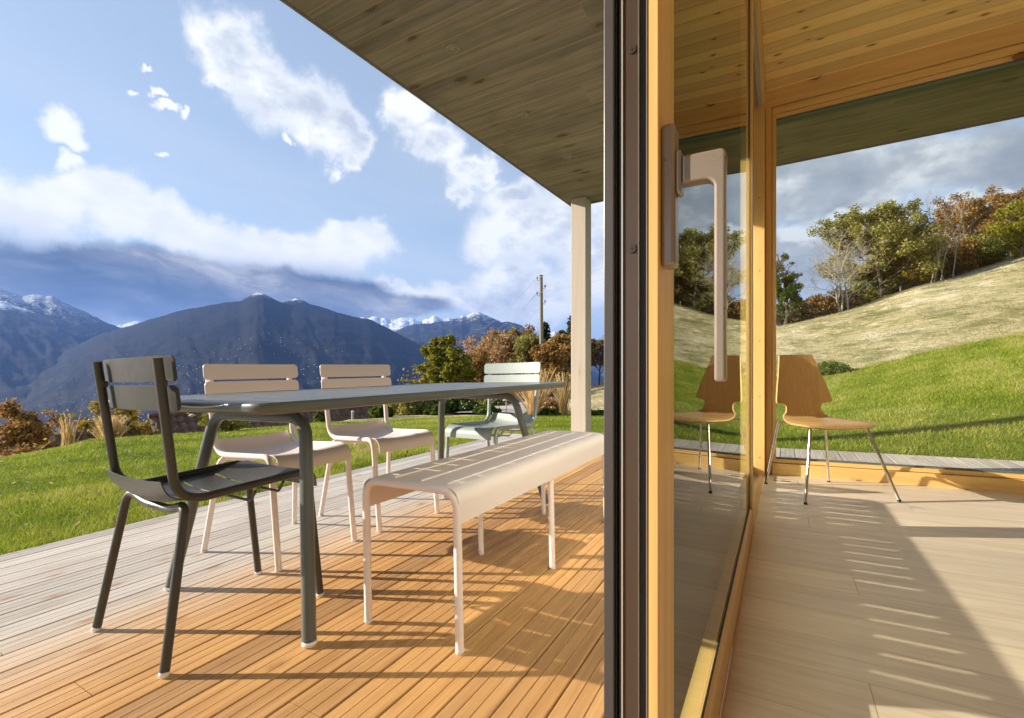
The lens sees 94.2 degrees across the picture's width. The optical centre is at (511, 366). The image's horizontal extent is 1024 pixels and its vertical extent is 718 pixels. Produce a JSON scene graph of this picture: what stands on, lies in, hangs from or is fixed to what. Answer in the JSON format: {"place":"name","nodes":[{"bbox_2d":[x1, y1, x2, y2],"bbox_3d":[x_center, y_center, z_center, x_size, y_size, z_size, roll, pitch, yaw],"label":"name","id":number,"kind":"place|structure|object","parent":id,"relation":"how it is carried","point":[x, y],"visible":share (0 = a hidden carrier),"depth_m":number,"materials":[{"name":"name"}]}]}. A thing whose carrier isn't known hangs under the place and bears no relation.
{"place":"outdoors","nodes":[
{"label":"outdoors","id":0,"kind":"place"},
{"bbox_2d":[0,301,90,407],"bbox_3d":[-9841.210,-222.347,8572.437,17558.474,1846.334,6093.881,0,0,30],"label":"slope","id":1,"kind":"structure","parent":0,"point":[33,345],"depth_m":6230.01,"materials":[{"name":"blue stone"}]},
{"bbox_2d":[0,288,119,341],"bbox_3d":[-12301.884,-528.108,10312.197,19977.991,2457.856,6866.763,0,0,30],"label":"snowy mountain","id":2,"kind":"structure","parent":0,"point":[53,306],"depth_m":8947.59,"materials":[{"name":"white snow"}]},
{"bbox_2d":[59,414,83,445],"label":"ornamental grass","id":3,"kind":"object","parent":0,"point":[67,433],"depth_m":7.28,"materials":[{"name":"plant"}]},
{"bbox_2d":[0,293,529,453],"bbox_3d":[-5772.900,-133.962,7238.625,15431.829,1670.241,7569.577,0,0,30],"label":"mountain","id":4,"kind":"structure","parent":0,"point":[208,334],"depth_m":4704.89,"materials":[{"name":"blue stone"}]},
{"bbox_2d":[1,332,375,449],"bbox_3d":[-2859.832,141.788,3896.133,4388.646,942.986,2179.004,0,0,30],"label":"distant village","id":5,"kind":"object","parent":4,"relation":"on","point":[187,374],"visible":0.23,"depth_m":3874.01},
{"bbox_2d":[283,299,331,310],"bbox_3d":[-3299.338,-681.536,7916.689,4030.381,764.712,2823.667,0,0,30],"label":"mountain crest","id":6,"kind":"object","parent":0,"point":[299,302],"visible":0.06,"depth_m":7320.55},
{"bbox_2d":[117,316,603,373],"bbox_3d":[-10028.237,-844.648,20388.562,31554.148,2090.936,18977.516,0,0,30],"label":"peaks","id":7,"kind":"object","parent":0,"point":[396,324],"visible":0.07,"depth_m":17015.48,"materials":[{"name":"white snow"}]},
{"bbox_2d":[455,399,542,413],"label":"path","id":8,"kind":"structure","parent":0,"point":[510,408],"depth_m":16.32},
{"bbox_2d":[395,312,603,386],"bbox_3d":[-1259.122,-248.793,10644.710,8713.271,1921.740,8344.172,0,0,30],"label":"blue mountain","id":9,"kind":"structure","parent":0,"point":[462,327],"depth_m":9796.32,"materials":[{"name":"blue stone"}]},
{"bbox_2d":[0,254,1023,646],"bbox_3d":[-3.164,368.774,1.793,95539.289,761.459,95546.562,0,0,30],"label":"ground","id":10,"kind":"structure","parent":0,"point":[914,320],"depth_m":12.08,"materials":[{"name":"plant"}]},
{"bbox_2d":[0,442,35,457],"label":"shrub","id":11,"kind":"object","parent":10,"relation":"on","point":[16,449],"visible":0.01,"depth_m":14.95,"materials":[{"name":"brown plant"}]},
{"bbox_2d":[0,397,78,455],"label":"tree","id":12,"kind":"object","parent":10,"relation":"on","point":[20,427],"visible":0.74,"depth_m":18.59,"materials":[{"name":"brown plant"}]},
{"bbox_2d":[33,405,93,451],"bbox_3d":[-11.597,2.212,12.506,1.619,2.429,1.590,0,0,-15],"label":"shrub","id":13,"kind":"object","parent":10,"relation":"on","point":[42,446],"visible":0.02,"depth_m":12.36,"materials":[{"name":"brown plant"}]},
{"bbox_2d":[42,425,141,449],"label":"shrub","id":14,"kind":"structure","parent":10,"relation":"on","point":[56,440],"depth_m":12.05,"materials":[{"name":"plant"}]},
{"bbox_2d":[63,409,123,429],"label":"tree","id":15,"kind":"object","parent":10,"relation":"on","point":[89,420],"visible":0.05,"depth_m":16.81,"materials":[{"name":"brown plant"}]},
{"bbox_2d":[54,399,160,435],"bbox_3d":[-11.297,2.408,13.271,1.960,3.242,2.186,0,0,40],"label":"tree","id":16,"kind":"object","parent":10,"relation":"on","point":[133,418],"visible":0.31,"depth_m":13.17,"materials":[{"name":"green plant"}]},
{"bbox_2d":[87,413,132,439],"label":"ornamental grass","id":17,"kind":"object","parent":10,"relation":"on","point":[118,430],"depth_m":8.09,"materials":[{"name":"plant"}]},
{"bbox_2d":[187,413,250,431],"bbox_3d":[-5.229,0.960,8.499,1.068,0.459,0.330,0,0,-5],"label":"rose bush","id":18,"kind":"object","parent":10,"relation":"on","point":[228,426],"visible":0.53,"depth_m":8.51,"materials":[{"name":"green plant"}]},
{"bbox_2d":[145,406,372,435],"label":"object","id":19,"kind":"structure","parent":10,"relation":"on","point":[182,422],"depth_m":15.87,"materials":[{"name":"plant"}]},
{"bbox_2d":[313,410,325,422],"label":"shrub","id":20,"kind":"object","parent":10,"relation":"on","point":[319,416],"visible":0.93,"depth_m":10.33,"materials":[{"name":"green plant"}]},
{"bbox_2d":[367,405,395,418],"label":"shrub","id":21,"kind":"object","parent":10,"relation":"on","point":[375,411],"visible":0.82,"depth_m":13.04,"materials":[{"name":"green plant"}]},
{"bbox_2d":[397,366,423,384],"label":"shrub","id":22,"kind":"object","parent":10,"relation":"on","point":[412,381],"visible":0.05,"depth_m":18.77,"materials":[{"name":"yellow plant"}]},
{"bbox_2d":[388,400,438,415],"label":"shrub","id":23,"kind":"object","parent":10,"relation":"on","point":[411,408],"visible":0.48,"depth_m":14.54,"materials":[{"name":"green plant"}]},
{"bbox_2d":[412,337,441,383],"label":"tree","id":24,"kind":"object","parent":10,"relation":"on","point":[430,351],"visible":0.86,"depth_m":22.34,"materials":[{"name":"green plant"}]},
{"bbox_2d":[422,404,449,414],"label":"shrub","id":25,"kind":"object","parent":10,"relation":"on","point":[433,410],"visible":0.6,"depth_m":14.02,"materials":[{"name":"green plant"}]},
{"bbox_2d":[433,336,452,382],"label":"conifer tree","id":26,"kind":"object","parent":10,"relation":"on","point":[441,340],"visible":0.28,"depth_m":22.25,"materials":[{"name":"green plant"}]},
{"bbox_2d":[433,398,480,412],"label":"shrub","id":27,"kind":"object","parent":10,"relation":"on","point":[453,405],"visible":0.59,"depth_m":15.07,"materials":[{"name":"green plant"}]},
{"bbox_2d":[439,333,480,382],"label":"tree","id":28,"kind":"object","parent":10,"relation":"on","point":[456,370],"visible":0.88,"depth_m":21.97,"materials":[{"name":"green plant"}]},
{"bbox_2d":[461,399,499,414],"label":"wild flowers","id":29,"kind":"object","parent":10,"relation":"on","point":[477,405],"visible":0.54,"depth_m":14.31,"materials":[{"name":"green plant"}]},
{"bbox_2d":[463,348,506,381],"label":"tree","id":30,"kind":"object","parent":10,"relation":"on","point":[479,361],"visible":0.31,"depth_m":25.74,"materials":[{"name":"brown plant"}]},
{"bbox_2d":[472,403,501,414],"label":"shrub","id":31,"kind":"object","parent":10,"relation":"on","point":[482,410],"visible":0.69,"depth_m":13.98,"materials":[{"name":"green plant"}]},
{"bbox_2d":[472,399,505,406],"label":"shrub","id":32,"kind":"object","parent":10,"relation":"on","point":[494,401],"visible":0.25,"depth_m":18.48,"materials":[{"name":"green plant"}]},
{"bbox_2d":[456,329,527,398],"bbox_3d":[-1.335,0.555,31.152,5.871,6.436,5.443,0,0,9],"label":"tree","id":33,"kind":"object","parent":10,"relation":"on","point":[520,394],"visible":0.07,"depth_m":30.68,"materials":[{"name":"brown plant"}]},
{"bbox_2d":[462,327,523,396],"bbox_3d":[-1.108,0.399,29.406,5.879,6.067,4.988,0,0,30],"label":"tree","id":34,"kind":"object","parent":10,"relation":"on","point":[487,345],"visible":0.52,"depth_m":28.50,"materials":[{"name":"brown plant"}]},
{"bbox_2d":[483,326,528,395],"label":"tree","id":35,"kind":"object","parent":10,"relation":"on","point":[512,330],"visible":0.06,"depth_m":29.72,"materials":[{"name":"brown plant"}]},
{"bbox_2d":[0,339,1020,538],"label":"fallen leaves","id":36,"kind":"object","parent":10,"relation":"on","point":[113,524],"visible":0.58,"depth_m":5.24,"materials":[{"name":"brown plant"}]},
{"bbox_2d":[0,332,1023,554],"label":"grass","id":37,"kind":"structure","parent":10,"relation":"on","point":[913,368],"depth_m":5.78,"materials":[{"name":"green plant"}]},
{"bbox_2d":[503,330,547,400],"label":"tree","id":38,"kind":"object","parent":10,"relation":"on","point":[524,344],"visible":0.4,"depth_m":26.55,"materials":[{"name":"green plant"}]},
{"bbox_2d":[496,324,557,379],"bbox_3d":[1.001,-0.098,29.141,3.985,5.039,4.494,0,0,30],"label":"tree","id":39,"kind":"object","parent":10,"relation":"on","point":[525,331],"visible":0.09,"depth_m":28.58,"materials":[{"name":"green plant"}]},
{"bbox_2d":[511,367,560,412],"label":"ornamental grass","id":40,"kind":"object","parent":10,"relation":"on","point":[530,398],"depth_m":13.90,"materials":[{"name":"plant"}]},
{"bbox_2d":[478,250,603,394],"bbox_3d":[0.261,-1.945,44.590,4.229,7.881,62.147,0,0,-9],"label":"utility pole","id":41,"kind":"object","parent":10,"relation":"on","point":[541,287],"visible":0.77,"depth_m":23.92,"materials":[{"name":"wood"},{"name":"metal wire"}]},
{"bbox_2d":[527,407,560,415],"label":"shrub","id":42,"kind":"object","parent":10,"relation":"on","point":[544,411],"visible":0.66,"depth_m":13.99,"materials":[{"name":"green plant"}]},
{"bbox_2d":[538,321,553,390],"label":"conifer tree","id":43,"kind":"object","parent":10,"relation":"on","point":[546,331],"visible":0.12,"depth_m":32.77,"materials":[{"name":"green plant"}]},
{"bbox_2d":[527,340,570,390],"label":"tree","id":44,"kind":"object","parent":10,"relation":"on","point":[555,355],"visible":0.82,"depth_m":23.28,"materials":[{"name":"brown plant"}]},
{"bbox_2d":[541,397,558,409],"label":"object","id":45,"kind":"object","parent":10,"relation":"on","point":[552,403],"visible":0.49,"depth_m":14.78,"materials":[{"name":"brown plant"}]},
{"bbox_2d":[539,389,561,398],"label":"shrub","id":46,"kind":"object","parent":10,"relation":"on","point":[550,395],"visible":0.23,"depth_m":23.41,"materials":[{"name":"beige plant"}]},
{"bbox_2d":[547,331,592,389],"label":"tree","id":47,"kind":"object","parent":10,"relation":"on","point":[563,340],"visible":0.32,"depth_m":25.13,"materials":[{"name":"brown plant"}]},
{"bbox_2d":[555,316,591,391],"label":"conifer tree","id":48,"kind":"object","parent":10,"relation":"on","point":[568,323],"visible":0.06,"depth_m":31.87,"materials":[{"name":"green plant"}]},
{"bbox_2d":[591,335,603,383],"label":"tree","id":49,"kind":"object","parent":10,"relation":"on","point":[597,352],"visible":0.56,"depth_m":26.96,"materials":[{"name":"brown plant"}]},
{"bbox_2d":[591,409,603,415],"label":"shrub","id":50,"kind":"object","parent":10,"relation":"on","point":[598,412],"visible":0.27,"depth_m":13.92,"materials":[{"name":"green plant"}]},
{"bbox_2d":[554,256,1023,412],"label":"meadow grass","id":51,"kind":"structure","parent":10,"relation":"on","point":[819,319],"depth_m":20.93,"materials":[{"name":"beige plant"}]},
{"bbox_2d":[776,252,806,324],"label":"tree","id":52,"kind":"object","parent":10,"relation":"on","point":[788,291],"visible":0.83,"depth_m":32.70,"materials":[{"name":"green plant"}]},
{"bbox_2d":[776,299,827,325],"bbox_3d":[21.027,-3.979,34.995,3.704,1.962,2.998,0,0,30],"label":"shrub","id":53,"kind":"object","parent":10,"relation":"on","point":[801,313],"visible":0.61,"depth_m":34.18,"materials":[{"name":"brown plant"}]},
{"bbox_2d":[805,293,840,314],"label":"shrub","id":54,"kind":"object","parent":10,"relation":"on","point":[817,300],"visible":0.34,"depth_m":34.35,"materials":[{"name":"brown plant"}]},
{"bbox_2d":[817,360,853,374],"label":"shrub","id":55,"kind":"object","parent":10,"relation":"on","point":[831,367],"visible":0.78,"depth_m":14.20,"materials":[{"name":"green plant"}]},
{"bbox_2d":[796,214,889,312],"bbox_3d":[22.688,-6.967,33.266,6.092,6.603,6.573,0,0,30],"label":"tree","id":56,"kind":"object","parent":10,"relation":"on","point":[841,268],"visible":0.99,"depth_m":32.89,"materials":[{"name":"grey plant"}]},
{"bbox_2d":[823,287,864,310],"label":"shrub","id":57,"kind":"object","parent":10,"relation":"on","point":[854,302],"visible":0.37,"depth_m":34.25,"materials":[{"name":"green plant"}]},
{"bbox_2d":[848,280,882,304],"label":"shrub","id":58,"kind":"object","parent":10,"relation":"on","point":[871,296],"visible":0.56,"depth_m":34.46,"materials":[{"name":"green plant"}]},
{"bbox_2d":[843,261,901,296],"bbox_3d":[28.708,-6.796,38.071,4.352,3.748,3.806,0,0,30],"label":"shrub","id":59,"kind":"object","parent":10,"relation":"on","point":[891,291],"visible":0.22,"depth_m":36.99,"materials":[{"name":"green plant"}]},
{"bbox_2d":[806,198,950,297],"bbox_3d":[27.997,-8.515,35.202,8.666,7.313,9.158,0,0,-26],"label":"tree","id":60,"kind":"object","parent":10,"relation":"on","point":[909,246],"visible":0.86,"depth_m":34.23,"materials":[{"name":"green plant"}]},
{"bbox_2d":[883,257,916,291],"bbox_3d":[30.728,-7.641,37.980,4.596,4.041,3.849,0,0,30],"label":"shrub","id":61,"kind":"object","parent":10,"relation":"on","point":[895,264],"visible":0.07,"depth_m":37.16,"materials":[{"name":"green plant"}]},
{"bbox_2d":[862,219,946,290],"bbox_3d":[30.282,-8.525,37.160,5.077,5.671,6.146,0,0,30],"label":"tree","id":62,"kind":"object","parent":10,"relation":"on","point":[917,229],"visible":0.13,"depth_m":35.33,"materials":[{"name":"green plant"}]},
{"bbox_2d":[900,275,926,289],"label":"shrub","id":63,"kind":"object","parent":10,"relation":"on","point":[918,283],"visible":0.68,"depth_m":35.64,"materials":[{"name":"green plant"}]},
{"bbox_2d":[897,262,937,284],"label":"shrub","id":64,"kind":"object","parent":10,"relation":"on","point":[927,278],"visible":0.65,"depth_m":35.46,"materials":[{"name":"green plant"}]},
{"bbox_2d":[918,191,951,280],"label":"tree","id":65,"kind":"object","parent":10,"relation":"on","point":[933,221],"visible":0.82,"depth_m":33.56,"materials":[{"name":"plant"}]},
{"bbox_2d":[931,235,952,280],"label":"shrub","id":66,"kind":"object","parent":10,"relation":"on","point":[939,278],"visible":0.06,"depth_m":37.08,"materials":[{"name":"green plant"}]},
{"bbox_2d":[930,218,958,283],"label":"tree","id":67,"kind":"object","parent":10,"relation":"on","point":[949,226],"visible":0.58,"depth_m":32.80,"materials":[{"name":"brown plant"}]},
{"bbox_2d":[933,226,956,282],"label":"tree","id":68,"kind":"object","parent":10,"relation":"on","point":[940,246],"visible":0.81,"depth_m":32.84,"materials":[{"name":"brown plant"}]},
{"bbox_2d":[932,250,967,280],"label":"shrub","id":69,"kind":"object","parent":10,"relation":"on","point":[949,271],"visible":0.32,"depth_m":36.97,"materials":[{"name":"green plant"}]},
{"bbox_2d":[935,202,964,281],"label":"tree","id":70,"kind":"object","parent":10,"relation":"on","point":[955,207],"visible":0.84,"depth_m":33.59,"materials":[{"name":"brown plant"}]},
{"bbox_2d":[941,187,985,278],"bbox_3d":[31.460,-9.255,33.344,2.278,6.292,1.506,0,0,-3],"label":"tree","id":71,"kind":"object","parent":10,"relation":"on","point":[962,210],"visible":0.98,"depth_m":33.36,"materials":[{"name":"brown plant"}]},
{"bbox_2d":[942,233,992,271],"bbox_3d":[35.639,-8.903,37.974,3.994,3.384,3.480,0,0,30],"label":"shrub","id":72,"kind":"object","parent":10,"relation":"on","point":[964,256],"visible":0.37,"depth_m":37.05,"materials":[{"name":"brown plant"}]},
{"bbox_2d":[922,184,1023,254],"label":"tree","id":73,"kind":"object","parent":10,"relation":"on","point":[983,214],"visible":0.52,"depth_m":38.17,"materials":[{"name":"orange plant"}]},
{"bbox_2d":[952,229,1009,267],"bbox_3d":[37.105,-9.305,38.058,3.890,3.075,3.493,0,0,30],"label":"shrub","id":74,"kind":"object","parent":10,"relation":"on","point":[976,237],"visible":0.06,"depth_m":37.51,"materials":[{"name":"green plant"}]},
{"bbox_2d":[953,186,1023,239],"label":"tree","id":75,"kind":"object","parent":10,"relation":"on","point":[1019,195],"visible":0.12,"depth_m":40.81,"materials":[{"name":"brown plant"}]},
{"bbox_2d":[969,236,1010,266],"bbox_3d":[36.798,-8.981,37.013,3.117,2.387,2.685,0,0,30],"label":"shrub","id":76,"kind":"object","parent":10,"relation":"on","point":[989,255],"visible":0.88,"depth_m":36.38,"materials":[{"name":"green plant"}]},
{"bbox_2d":[980,196,1023,258],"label":"tree","id":77,"kind":"object","parent":10,"relation":"on","point":[1003,230],"visible":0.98,"depth_m":33.22,"materials":[{"name":"green plant"}]},
{"bbox_2d":[524,403,541,413],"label":"ornamental grass","id":78,"kind":"object","parent":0,"point":[530,410],"depth_m":13.56,"materials":[{"name":"plant"}]},
{"bbox_2d":[551,371,570,414],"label":"ornamental grass","id":79,"kind":"object","parent":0,"point":[563,399],"depth_m":14.26,"materials":[{"name":"plant"}]},
{"bbox_2d":[723,473,1023,717],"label":"floor","id":80,"kind":"structure","parent":0,"point":[862,599],"depth_m":1.62,"materials":[{"name":"brown wood"}]},
{"bbox_2d":[764,354,900,504],"bbox_3d":[2.014,0.362,3.101,0.594,0.905,0.540,-1,-1,-2],"label":"wooden chair","id":81,"kind":"object","parent":80,"relation":"on","point":[803,395],"visible":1,"depth_m":3.28,"materials":[{"name":"brown wood"}]},
{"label":"wall","id":82,"kind":"structure","parent":0,"visible":0},
{"bbox_2d":[280,0,1023,206],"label":"roof","id":83,"kind":"structure","parent":82,"relation":"attached to","point":[540,63],"depth_m":3.38,"materials":[{"name":"wood"}]},
{"bbox_2d":[445,43,458,52],"bbox_3d":[-0.365,-1.944,2.900,0.088,0.012,0.088,0,0,30],"label":"recessed spotlight","id":84,"kind":"object","parent":83,"relation":"attached to","point":[455,50],"visible":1,"depth_m":2.90,"materials":[{"name":"beige metal"}]},
{"bbox_2d":[517,111,527,117],"bbox_3d":[0.083,-1.962,3.695,0.088,0.012,0.088,0,0,30],"label":"recessed spotlight","id":85,"kind":"object","parent":83,"relation":"attached to","point":[521,116],"visible":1,"depth_m":3.69,"materials":[{"name":"beige metal"}]},
{"bbox_2d":[753,0,764,108],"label":"head track","id":86,"kind":"structure","parent":83,"relation":"attached to","point":[758,77],"depth_m":3.05,"materials":[{"name":"wood"}]},
{"bbox_2d":[761,0,1023,90],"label":"ceiling","id":87,"kind":"structure","parent":82,"relation":"attached to","point":[804,40],"depth_m":3.00,"materials":[{"name":"brown wood"}]},
{"bbox_2d":[765,21,1023,493],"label":"window wall","id":88,"kind":"structure","parent":82,"relation":"attached to","point":[984,54],"depth_m":3.36,"materials":[{"name":"brown wood"}]},
{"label":"terrace base","id":89,"kind":"structure","parent":0,"visible":0},
{"bbox_2d":[0,433,1023,717],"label":"terrace deck","id":90,"kind":"structure","parent":89,"relation":"on","point":[532,633],"depth_m":1.64,"materials":[{"name":"brown wood"}]},
{"bbox_2d":[91,355,324,678],"bbox_3d":[-1.032,0.415,1.662,0.501,0.888,0.552,-2,-1,32],"label":"metal chair","id":91,"kind":"object","parent":90,"relation":"on","point":[161,396],"visible":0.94,"depth_m":1.51,"materials":[{"name":"green paint"}]},
{"bbox_2d":[201,364,356,571],"bbox_3d":[-1.117,0.424,2.320,0.552,0.888,0.501,-1,-1,31],"label":"metal chair","id":92,"kind":"object","parent":90,"relation":"on","point":[281,448],"visible":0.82,"depth_m":2.35,"materials":[{"name":"pink paint"}]},
{"bbox_2d":[108,382,565,648],"bbox_3d":[-0.564,0.481,2.389,1.000,0.752,2.070,-1,-1,30],"label":"garden table","id":93,"kind":"object","parent":90,"relation":"on","point":[284,406],"visible":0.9,"depth_m":1.63,"materials":[{"name":"grey paint"}]},
{"bbox_2d":[318,364,439,531],"bbox_3d":[-0.776,0.423,2.813,0.552,0.888,0.501,-2,-1,39],"label":"metal chair","id":94,"kind":"object","parent":90,"relation":"on","point":[389,439],"visible":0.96,"depth_m":2.84,"materials":[{"name":"pink paint"}]},
{"bbox_2d":[362,430,603,654],"bbox_3d":[0.010,0.600,2.070,0.400,0.485,1.366,-1,-1,30],"label":"garden bench","id":95,"kind":"object","parent":90,"relation":"on","point":[475,483],"visible":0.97,"depth_m":1.67,"materials":[{"name":"pink paint"}]},
{"bbox_2d":[443,362,545,508],"bbox_3d":[-0.133,0.414,3.212,0.501,0.887,0.552,-2,-1,36],"label":"metal chair","id":96,"kind":"object","parent":90,"relation":"on","point":[485,427],"visible":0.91,"depth_m":3.32,"materials":[{"name":"grey paint"}]},
{"bbox_2d":[571,197,590,431],"bbox_3d":[0.826,-0.538,5.676,0.186,2.909,0.186,0,0,30],"label":"roof post","id":97,"kind":"object","parent":90,"relation":"on","point":[580,314],"visible":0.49,"depth_m":5.60,"materials":[{"name":"white wood"}]},
{"bbox_2d":[720,475,762,717],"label":"door track","id":98,"kind":"structure","parent":90,"relation":"on","point":[757,482],"depth_m":2.12,"materials":[{"name":"brown wood"}]},
{"bbox_2d":[604,0,752,717],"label":"sliding door","id":99,"kind":"structure","parent":98,"relation":"on","point":[678,302],"depth_m":0.60,"materials":[{"name":"brown wood"}]},
{"bbox_2d":[753,105,764,475],"bbox_3d":[1.912,-0.642,3.729,0.130,3.030,0.286,0,0,30],"label":"corner post","id":100,"kind":"object","parent":90,"relation":"on","point":[759,291],"visible":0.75,"depth_m":3.59,"materials":[{"name":"brown wood"}]}
]}

